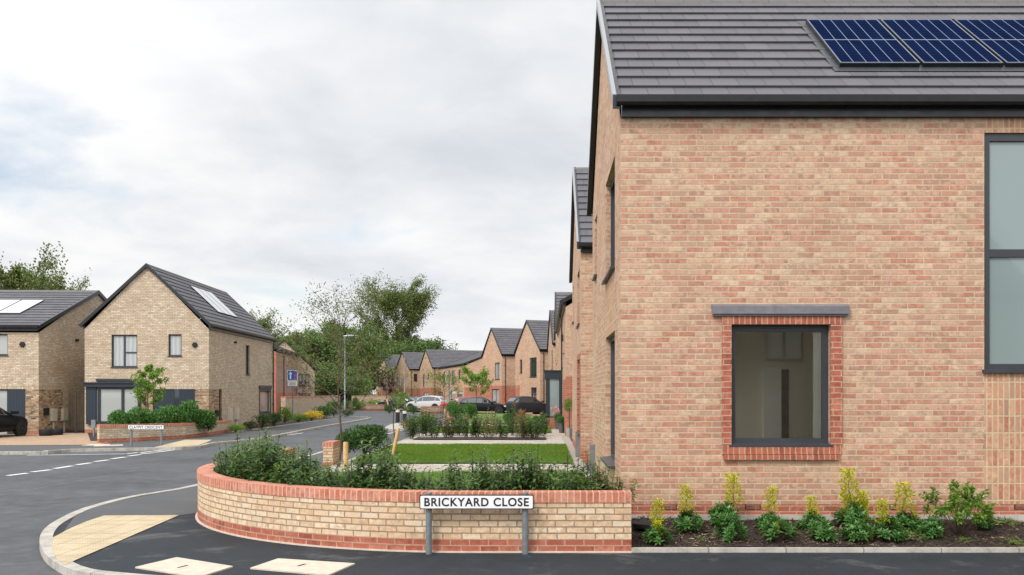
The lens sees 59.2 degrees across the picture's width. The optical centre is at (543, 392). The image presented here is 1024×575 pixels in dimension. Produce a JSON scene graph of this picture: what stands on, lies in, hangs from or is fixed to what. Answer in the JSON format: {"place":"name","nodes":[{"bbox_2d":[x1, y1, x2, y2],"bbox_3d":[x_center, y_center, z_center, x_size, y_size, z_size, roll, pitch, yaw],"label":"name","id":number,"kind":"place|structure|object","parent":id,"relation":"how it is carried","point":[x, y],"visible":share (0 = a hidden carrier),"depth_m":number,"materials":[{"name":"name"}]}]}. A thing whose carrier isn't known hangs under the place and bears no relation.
{"place":"outdoors","nodes":[
{"label":"outdoors","id":0,"kind":"place"},
{"bbox_2d":[0,433,109,444],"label":"driveway","id":1,"kind":"structure","parent":0,"point":[63,439],"depth_m":36.14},
{"bbox_2d":[0,407,29,435],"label":"parked car","id":2,"kind":"object","parent":1,"relation":"on","point":[16,425],"visible":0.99,"depth_m":38.55,"materials":[{"name":"black paint"}]},
{"bbox_2d":[88,433,96,440],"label":"plot gravel","id":3,"kind":"structure","parent":1,"relation":"on","point":[92,437],"depth_m":37.47,"materials":[{"name":"grey gravel"}]},
{"bbox_2d":[129,364,168,408],"bbox_3d":[-16.899,0.254,38.621,1.618,3.062,2.108,0,0,-27],"label":"young tree","id":4,"kind":"object","parent":3,"relation":"on","point":[149,387],"visible":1,"depth_m":38.37,"materials":[{"name":"green plant"}]},
{"bbox_2d":[154,404,180,422],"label":"garden shrub","id":5,"kind":"object","parent":3,"relation":"on","point":[169,411],"visible":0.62,"depth_m":36.66,"materials":[{"name":"green plant"}]},
{"bbox_2d":[0,416,367,450],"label":"footway","id":6,"kind":"structure","parent":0,"point":[230,436],"depth_m":37.04,"materials":[{"name":"concrete"}]},
{"bbox_2d":[69,392,84,431],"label":"timber gate","id":7,"kind":"structure","parent":6,"relation":"on","point":[76,411],"depth_m":43.48,"materials":[{"name":"brown wood"}]},
{"bbox_2d":[281,395,339,419],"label":"boundary wall","id":8,"kind":"structure","parent":6,"relation":"on","point":[302,405],"depth_m":67.64,"materials":[{"name":"brick"}]},
{"bbox_2d":[64,427,433,530],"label":"footway","id":9,"kind":"structure","parent":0,"point":[184,501],"depth_m":15.16,"materials":[{"name":"concrete"}]},
{"bbox_2d":[0,0,595,393],"label":"sky","id":10,"kind":"structure","parent":0,"point":[254,152],"materials":[{"name":"white"}]},
{"bbox_2d":[0,409,859,574],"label":"road","id":11,"kind":"structure","parent":0,"point":[28,516],"depth_m":20.47,"materials":[{"name":"grey asphalt"}]},
{"bbox_2d":[128,424,163,445],"bbox_3d":[-14.065,1.546,31.919,1.276,0.868,0.108,0,0,0],"label":"road name sign","id":12,"kind":"object","parent":11,"relation":"on","point":[132,427],"visible":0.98,"depth_m":31.87,"materials":[{"name":"white metal"}]},
{"bbox_2d":[97,420,230,442],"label":"garden wall","id":13,"kind":"structure","parent":11,"relation":"on","point":[106,433],"depth_m":35.64,"materials":[{"name":"brick"}]},
{"bbox_2d":[107,408,128,425],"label":"garden shrub","id":14,"kind":"object","parent":13,"relation":"on","point":[117,416],"visible":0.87,"depth_m":34.44,"materials":[{"name":"green plant"}]},
{"bbox_2d":[178,399,198,423],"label":"garden shrub","id":15,"kind":"object","parent":13,"relation":"on","point":[188,406],"visible":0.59,"depth_m":37.78,"materials":[{"name":"green plant"}]},
{"bbox_2d":[0,416,370,454],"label":"kerb","id":16,"kind":"structure","parent":11,"relation":"on","point":[120,449],"depth_m":30.75,"materials":[{"name":"concrete"}]},
{"bbox_2d":[39,429,403,574],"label":"kerb","id":17,"kind":"structure","parent":11,"relation":"on","point":[51,560],"depth_m":10.86,"materials":[{"name":"concrete"}]},
{"bbox_2d":[195,448,631,552],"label":"garden wall","id":18,"kind":"structure","parent":11,"relation":"on","point":[559,521],"depth_m":10.71,"materials":[{"name":"beige brick"}]},
{"bbox_2d":[423,364,464,415],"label":"young tree","id":19,"kind":"object","parent":11,"relation":"on","point":[440,376],"visible":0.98,"depth_m":60.95,"materials":[{"name":"green plant"}]},
{"bbox_2d":[631,547,1023,552],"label":"edging","id":20,"kind":"object","parent":11,"relation":"on","point":[827,549],"visible":0.47,"depth_m":10.62,"materials":[{"name":"concrete"}]},
{"bbox_2d":[316,469,586,489],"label":"lawn","id":21,"kind":"structure","parent":0,"point":[450,480],"depth_m":18.30,"materials":[{"name":"green plant"}]},
{"bbox_2d":[211,430,255,476],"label":"laurel shrub","id":22,"kind":"object","parent":21,"relation":"on","point":[228,452],"visible":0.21,"depth_m":13.32,"materials":[{"name":"green plant"}]},
{"bbox_2d":[325,424,589,478],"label":"paving","id":23,"kind":"structure","parent":0,"point":[555,436],"depth_m":31.89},
{"bbox_2d":[260,279,403,466],"bbox_3d":[-4.973,-0.419,21.240,3.214,4.367,3.313,0,0,-13],"label":"young tree","id":24,"kind":"object","parent":23,"relation":"on","point":[313,362],"visible":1,"depth_m":21.25,"materials":[{"name":"green plant"}]},
{"bbox_2d":[342,424,391,454],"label":"laurel bush","id":25,"kind":"object","parent":23,"relation":"on","point":[372,431],"visible":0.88,"depth_m":24.92,"materials":[{"name":"green plant"}]},
{"bbox_2d":[460,363,495,413],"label":"young tree","id":26,"kind":"object","parent":23,"relation":"on","point":[478,377],"visible":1,"depth_m":59.80,"materials":[{"name":"green plant"}]},
{"bbox_2d":[353,443,573,462],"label":"lawn","id":27,"kind":"structure","parent":0,"point":[470,462],"depth_m":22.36,"materials":[{"name":"green plant"}]},
{"bbox_2d":[366,353,425,437],"bbox_3d":[-4.473,0.266,26.811,1.980,2.996,1.837,0,0,0],"label":"young tree","id":28,"kind":"object","parent":27,"relation":"on","point":[394,403],"visible":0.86,"depth_m":26.89,"materials":[{"name":"green plant"}]},
{"bbox_2d":[392,408,541,415],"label":"driveway","id":29,"kind":"structure","parent":0,"point":[505,411],"depth_m":74.22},
{"bbox_2d":[371,363,395,404],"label":"young tree","id":30,"kind":"object","parent":29,"relation":"on","point":[382,384],"visible":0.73,"depth_m":97.83,"materials":[{"name":"green plant"}]},
{"bbox_2d":[406,396,447,410],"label":"parked car","id":31,"kind":"object","parent":29,"relation":"on","point":[428,401],"visible":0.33,"depth_m":94.11,"materials":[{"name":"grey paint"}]},
{"bbox_2d":[459,397,505,413],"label":"parked car","id":32,"kind":"object","parent":29,"relation":"on","point":[482,404],"visible":0.54,"depth_m":79.14,"materials":[{"name":"black paint"}]},
{"bbox_2d":[505,396,545,413],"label":"parked car","id":33,"kind":"object","parent":29,"relation":"on","point":[531,404],"visible":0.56,"depth_m":74.63,"materials":[{"name":"grey paint"}]},
{"bbox_2d":[53,430,1023,574],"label":"footway","id":34,"kind":"structure","parent":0,"point":[187,536],"depth_m":10.12,"materials":[{"name":"black asphalt"}]},
{"bbox_2d":[52,515,177,564],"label":"tactile paving","id":35,"kind":"structure","parent":34,"relation":"on","point":[76,542],"depth_m":12.00,"materials":[{"name":"beige concrete"}]},
{"bbox_2d":[135,557,232,574],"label":"inspection cover","id":36,"kind":"object","parent":34,"relation":"on","point":[179,566],"visible":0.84,"depth_m":9.63,"materials":[{"name":"concrete"}]},
{"bbox_2d":[250,558,354,574],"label":"inspection cover","id":37,"kind":"object","parent":34,"relation":"on","point":[311,567],"visible":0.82,"depth_m":9.69,"materials":[{"name":"concrete"}]},
{"bbox_2d":[322,440,339,467],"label":"brick pillar","id":38,"kind":"structure","parent":34,"relation":"on","point":[331,449],"depth_m":21.91,"materials":[{"name":"beige brick"}]},
{"bbox_2d":[419,492,533,553],"bbox_3d":[-0.778,1.571,10.519,1.327,0.818,0.108,0,0,0],"label":"road name sign","id":39,"kind":"object","parent":34,"relation":"on","point":[429,501],"visible":0.98,"depth_m":10.47,"materials":[{"name":"white metal"}]},
{"bbox_2d":[587,0,1023,520],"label":"brick house","id":40,"kind":"structure","parent":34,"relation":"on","point":[808,249],"depth_m":12.00,"materials":[{"name":"brick"}]},
{"bbox_2d":[600,335,614,468],"bbox_3d":[1.054,0.097,13.935,0.235,1.995,1.990,0,0,0],"label":"window","id":41,"kind":"structure","parent":40,"relation":"in","point":[609,461],"depth_m":14.80,"materials":[{"name":"grey glass"}]},
{"bbox_2d":[601,174,614,284],"bbox_3d":[1.064,-2.603,13.935,0.215,1.635,1.990,0,0,0],"label":"window","id":42,"kind":"structure","parent":40,"relation":"in","point":[612,267],"depth_m":14.80,"materials":[{"name":"grey metal"}]},
{"bbox_2d":[729,325,832,446],"bbox_3d":[3.158,-0.094,12.057,1.380,1.633,0.175,0,0,0],"label":"window","id":43,"kind":"structure","parent":40,"relation":"in","point":[823,441],"depth_m":12.08,"materials":[{"name":"grey metal"}]},
{"bbox_2d":[982,133,1023,372],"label":"window","id":44,"kind":"structure","parent":40,"relation":"in","point":[1003,152],"depth_m":12.07,"materials":[{"name":"grey glass"}]},
{"bbox_2d":[547,310,555,369],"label":"brick house","id":45,"kind":"structure","parent":0,"point":[551,344],"depth_m":72.45,"materials":[{"name":"brick"}]},
{"bbox_2d":[554,292,571,369],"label":"brick house","id":46,"kind":"structure","parent":0,"point":[559,296],"depth_m":59.25,"materials":[{"name":"brick"}]},
{"bbox_2d":[631,514,1023,546],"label":"planting bed","id":47,"kind":"object","parent":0,"point":[757,534],"visible":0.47,"depth_m":11.03,"materials":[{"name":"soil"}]},
{"bbox_2d":[642,498,672,544],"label":"bed plant","id":48,"kind":"object","parent":47,"relation":"on","point":[655,534],"visible":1,"depth_m":10.88,"materials":[{"name":"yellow plant"}]},
{"bbox_2d":[672,483,704,532],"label":"bed plant","id":49,"kind":"object","parent":47,"relation":"on","point":[687,521],"visible":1,"depth_m":11.33,"materials":[{"name":"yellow plant"}]},
{"bbox_2d":[706,472,743,525],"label":"bed plant","id":50,"kind":"object","parent":47,"relation":"on","point":[713,512],"visible":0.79,"depth_m":11.61,"materials":[{"name":"yellow plant"}]},
{"bbox_2d":[713,509,748,543],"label":"bed plant","id":51,"kind":"object","parent":47,"relation":"on","point":[731,524],"visible":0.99,"depth_m":10.90,"materials":[{"name":"green plant"}]},
{"bbox_2d":[754,486,780,529],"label":"bed plant","id":52,"kind":"object","parent":47,"relation":"on","point":[758,521],"visible":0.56,"depth_m":11.45,"materials":[{"name":"yellow plant"}]},
{"bbox_2d":[760,514,797,540],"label":"bed plant","id":53,"kind":"object","parent":47,"relation":"on","point":[773,526],"visible":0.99,"depth_m":10.95,"materials":[{"name":"green plant"}]},
{"bbox_2d":[796,495,825,530],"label":"bed plant","id":54,"kind":"object","parent":47,"relation":"on","point":[809,520],"visible":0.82,"depth_m":11.40,"materials":[{"name":"green plant"}]},
{"bbox_2d":[808,518,838,541],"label":"bed plant","id":55,"kind":"object","parent":47,"relation":"on","point":[823,531],"visible":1,"depth_m":10.92,"materials":[{"name":"green plant"}]},
{"bbox_2d":[831,467,873,526],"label":"bed plant","id":56,"kind":"object","parent":47,"relation":"on","point":[859,509],"visible":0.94,"depth_m":11.51,"materials":[{"name":"yellow plant"}]},
{"bbox_2d":[838,519,873,541],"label":"bed plant","id":57,"kind":"object","parent":47,"relation":"on","point":[855,530],"visible":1,"depth_m":10.91,"materials":[{"name":"green plant"}]},
{"bbox_2d":[871,498,908,540],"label":"bed plant","id":58,"kind":"object","parent":47,"relation":"on","point":[887,524],"visible":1,"depth_m":11.01,"materials":[{"name":"green plant"}]},
{"bbox_2d":[891,481,921,530],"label":"bed plant","id":59,"kind":"object","parent":47,"relation":"on","point":[912,521],"visible":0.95,"depth_m":11.47,"materials":[{"name":"yellow plant"}]},
{"bbox_2d":[915,514,945,538],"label":"bed plant","id":60,"kind":"object","parent":47,"relation":"on","point":[932,524],"visible":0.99,"depth_m":11.04,"materials":[{"name":"green plant"}]},
{"bbox_2d":[918,479,996,534],"bbox_3d":[5.197,1.423,11.277,0.848,0.708,0.879,0,0,0],"label":"deciduous shrub","id":61,"kind":"object","parent":47,"relation":"on","point":[956,501],"visible":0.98,"depth_m":11.15,"materials":[{"name":"green plant"}]},
{"label":"planting soil","id":62,"kind":"structure","parent":0,"visible":0},
{"bbox_2d":[227,441,259,480],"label":"laurel shrub","id":63,"kind":"object","parent":62,"relation":"on","point":[241,466],"visible":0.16,"depth_m":12.69,"materials":[{"name":"green plant"}]},
{"bbox_2d":[233,427,292,480],"bbox_3d":[-3.853,1.061,12.499,0.821,1.165,0.914,0,0,-42],"label":"laurel shrub","id":64,"kind":"object","parent":62,"relation":"on","point":[264,454],"visible":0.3,"depth_m":12.45,"materials":[{"name":"green plant"}]},
{"bbox_2d":[241,434,297,483],"bbox_3d":[-3.675,1.103,12.230,0.761,1.080,0.847,0,0,21],"label":"laurel shrub","id":65,"kind":"object","parent":62,"relation":"on","point":[264,463],"visible":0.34,"depth_m":12.18,"materials":[{"name":"green plant"}]},
{"bbox_2d":[258,451,308,484],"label":"laurel shrub","id":66,"kind":"object","parent":62,"relation":"on","point":[279,480],"visible":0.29,"depth_m":11.96,"materials":[{"name":"green plant"}]},
{"bbox_2d":[277,439,341,486],"bbox_3d":[-3.079,1.123,11.769,0.792,1.040,0.822,0,0,30],"label":"laurel shrub","id":67,"kind":"object","parent":62,"relation":"on","point":[304,474],"visible":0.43,"depth_m":11.71,"materials":[{"name":"green plant"}]},
{"bbox_2d":[328,457,366,487],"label":"laurel shrub","id":68,"kind":"object","parent":62,"relation":"on","point":[355,478],"visible":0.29,"depth_m":11.35,"materials":[{"name":"green plant"}]},
{"bbox_2d":[340,437,404,488],"bbox_3d":[-2.138,1.103,11.410,0.762,1.081,0.848,0,0,39],"label":"laurel shrub","id":69,"kind":"object","parent":62,"relation":"on","point":[367,472],"visible":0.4,"depth_m":11.38,"materials":[{"name":"green plant"}]},
{"bbox_2d":[355,438,417,488],"bbox_3d":[-2.052,1.117,11.719,0.802,1.053,0.832,0,0,21],"label":"laurel shrub","id":70,"kind":"object","parent":62,"relation":"on","point":[380,451],"visible":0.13,"depth_m":11.71,"materials":[{"name":"green plant"}]},
{"bbox_2d":[368,450,428,489],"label":"laurel shrub","id":71,"kind":"object","parent":62,"relation":"on","point":[392,483],"visible":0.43,"depth_m":11.17,"materials":[{"name":"green plant"}]},
{"bbox_2d":[423,448,484,490],"bbox_3d":[-1.090,1.166,11.133,0.727,0.955,0.755,0,0,21],"label":"laurel shrub","id":72,"kind":"object","parent":62,"relation":"on","point":[451,477],"visible":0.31,"depth_m":11.07,"materials":[{"name":"green plant"}]},
{"bbox_2d":[443,448,499,488],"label":"laurel shrub","id":73,"kind":"object","parent":62,"relation":"on","point":[473,462],"visible":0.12,"depth_m":11.49,"materials":[{"name":"green plant"}]},
{"bbox_2d":[459,448,513,490],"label":"laurel shrub","id":74,"kind":"object","parent":62,"relation":"on","point":[492,486],"visible":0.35,"depth_m":11.04,"materials":[{"name":"green plant"}]},
{"bbox_2d":[482,446,545,489],"bbox_3d":[-0.381,1.144,11.193,0.885,0.997,0.783,0,0,-1],"label":"laurel shrub","id":75,"kind":"object","parent":62,"relation":"on","point":[520,484],"visible":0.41,"depth_m":11.06,"materials":[{"name":"green plant"}]},
{"bbox_2d":[502,444,557,489],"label":"laurel shrub","id":76,"kind":"object","parent":62,"relation":"on","point":[545,473],"visible":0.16,"depth_m":11.42,"materials":[{"name":"green plant"}]},
{"bbox_2d":[515,456,559,489],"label":"laurel shrub","id":77,"kind":"object","parent":62,"relation":"on","point":[540,481],"visible":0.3,"depth_m":11.03,"materials":[{"name":"green plant"}]},
{"bbox_2d":[543,451,586,489],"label":"laurel shrub","id":78,"kind":"object","parent":62,"relation":"on","point":[561,478],"visible":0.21,"depth_m":11.51,"materials":[{"name":"green plant"}]},
{"bbox_2d":[555,468,596,489],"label":"laurel shrub","id":79,"kind":"object","parent":62,"relation":"on","point":[574,486],"visible":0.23,"depth_m":11.07,"materials":[{"name":"green plant"}]},
{"bbox_2d":[562,451,614,489],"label":"laurel shrub","id":80,"kind":"object","parent":62,"relation":"on","point":[588,471],"visible":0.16,"depth_m":11.49,"materials":[{"name":"green plant"}]},
{"bbox_2d":[580,456,626,489],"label":"laurel shrub","id":81,"kind":"object","parent":62,"relation":"on","point":[596,483],"visible":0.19,"depth_m":11.13,"materials":[{"name":"green plant"}]},
{"label":"ground","id":82,"kind":"structure","parent":0,"visible":0},
{"bbox_2d":[0,241,74,289],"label":"broadleaf tree","id":83,"kind":"object","parent":82,"relation":"on","point":[6,281],"visible":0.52,"depth_m":82.58,"materials":[{"name":"green plant"}]},
{"bbox_2d":[0,290,106,433],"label":"brick house","id":84,"kind":"structure","parent":82,"relation":"on","point":[42,354],"depth_m":42.03,"materials":[{"name":"brick"}]},
{"bbox_2d":[78,263,277,432],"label":"brick house","id":85,"kind":"structure","parent":82,"relation":"on","point":[216,357],"depth_m":41.96,"materials":[{"name":"brick"}]},
{"bbox_2d":[96,387,139,422],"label":"window","id":86,"kind":"structure","parent":85,"relation":"in","point":[109,399],"depth_m":41.75,"materials":[{"name":"grey glass"}]},
{"bbox_2d":[110,335,137,367],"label":"window","id":87,"kind":"structure","parent":85,"relation":"in","point":[124,347],"depth_m":41.94,"materials":[{"name":"glass"}]},
{"bbox_2d":[153,389,174,410],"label":"door","id":88,"kind":"structure","parent":85,"relation":"in","point":[169,397],"depth_m":41.97,"materials":[{"name":"grey plastic"}]},
{"bbox_2d":[167,334,181,356],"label":"window","id":89,"kind":"structure","parent":85,"relation":"in","point":[174,339],"depth_m":42.04,"materials":[{"name":"glass"}]},
{"bbox_2d":[247,303,292,344],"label":"broadleaf tree","id":90,"kind":"object","parent":82,"relation":"on","point":[264,323],"visible":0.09,"depth_m":105.42,"materials":[{"name":"green plant"}]},
{"bbox_2d":[274,345,299,415],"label":"brick house","id":91,"kind":"structure","parent":82,"relation":"on","point":[281,389],"depth_m":77.83,"materials":[{"name":"brick"}]},
{"bbox_2d":[274,340,316,395],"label":"brick house","id":92,"kind":"structure","parent":82,"relation":"on","point":[280,344],"depth_m":85.94,"materials":[{"name":"brick"}]},
{"bbox_2d":[270,325,324,364],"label":"broadleaf tree","id":93,"kind":"object","parent":82,"relation":"on","point":[309,337],"visible":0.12,"depth_m":126.04,"materials":[{"name":"green plant"}]},
{"bbox_2d":[283,333,357,366],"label":"broadleaf tree","id":94,"kind":"object","parent":82,"relation":"on","point":[319,347],"visible":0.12,"depth_m":133.60,"materials":[{"name":"green plant"}]},
{"bbox_2d":[304,321,368,372],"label":"broadleaf tree","id":95,"kind":"object","parent":82,"relation":"on","point":[326,327],"visible":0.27,"depth_m":135.03,"materials":[{"name":"green plant"}]},
{"bbox_2d":[313,364,361,395],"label":"broadleaf tree","id":96,"kind":"object","parent":82,"relation":"on","point":[325,380],"visible":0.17,"depth_m":107.61,"materials":[{"name":"green plant"}]},
{"bbox_2d":[316,360,374,401],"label":"broadleaf tree","id":97,"kind":"object","parent":82,"relation":"on","point":[332,367],"visible":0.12,"depth_m":113.56,"materials":[{"name":"green plant"}]},
{"bbox_2d":[317,317,391,402],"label":"broadleaf tree","id":98,"kind":"object","parent":82,"relation":"on","point":[367,347],"visible":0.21,"depth_m":144.66,"materials":[{"name":"green plant"}]},
{"bbox_2d":[340,376,371,401],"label":"broadleaf tree","id":99,"kind":"object","parent":82,"relation":"on","point":[357,392],"visible":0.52,"depth_m":111.37,"materials":[{"name":"green plant"}]},
{"bbox_2d":[348,331,392,394],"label":"broadleaf tree","id":100,"kind":"object","parent":82,"relation":"on","point":[383,360],"visible":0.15,"depth_m":148.80,"materials":[{"name":"green plant"}]},
{"bbox_2d":[376,354,399,397],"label":"brick house","id":101,"kind":"structure","parent":82,"relation":"on","point":[391,363],"depth_m":157.02,"materials":[{"name":"tile"}]},
{"bbox_2d":[344,268,441,354],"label":"poplar tree","id":102,"kind":"object","parent":82,"relation":"on","point":[414,299],"visible":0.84,"depth_m":179.17,"materials":[{"name":"green plant"}]},
{"bbox_2d":[395,352,423,396],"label":"brick house","id":103,"kind":"structure","parent":82,"relation":"on","point":[411,358],"depth_m":147.69,"materials":[{"name":"brick"}]},
{"bbox_2d":[381,334,445,354],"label":"broadleaf tree","id":104,"kind":"object","parent":82,"relation":"on","point":[419,346],"visible":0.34,"depth_m":172.21,"materials":[{"name":"green plant"}]},
{"bbox_2d":[419,349,480,395],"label":"brick house","id":105,"kind":"structure","parent":82,"relation":"on","point":[439,358],"depth_m":139.83,"materials":[{"name":"tile"}]},
{"bbox_2d":[438,351,482,400],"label":"brick house","id":106,"kind":"structure","parent":82,"relation":"on","point":[473,362],"depth_m":120.21,"materials":[{"name":"brick"}]},
{"bbox_2d":[481,328,522,412],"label":"brick house","id":107,"kind":"structure","parent":82,"relation":"on","point":[498,357],"depth_m":91.71,"materials":[{"name":"brick"}]},
{"bbox_2d":[514,320,548,413],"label":"brick house","id":108,"kind":"structure","parent":82,"relation":"on","point":[531,356],"depth_m":82.42,"materials":[{"name":"brick"}]},
{"bbox_2d":[544,294,571,438],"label":"brick house","id":109,"kind":"structure","parent":82,"relation":"on","point":[558,387],"depth_m":40.63,"materials":[{"name":"brick"}]},
{"bbox_2d":[569,167,592,464],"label":"brick house","id":110,"kind":"structure","parent":82,"relation":"on","point":[581,260],"depth_m":23.76,"materials":[{"name":"brick"}]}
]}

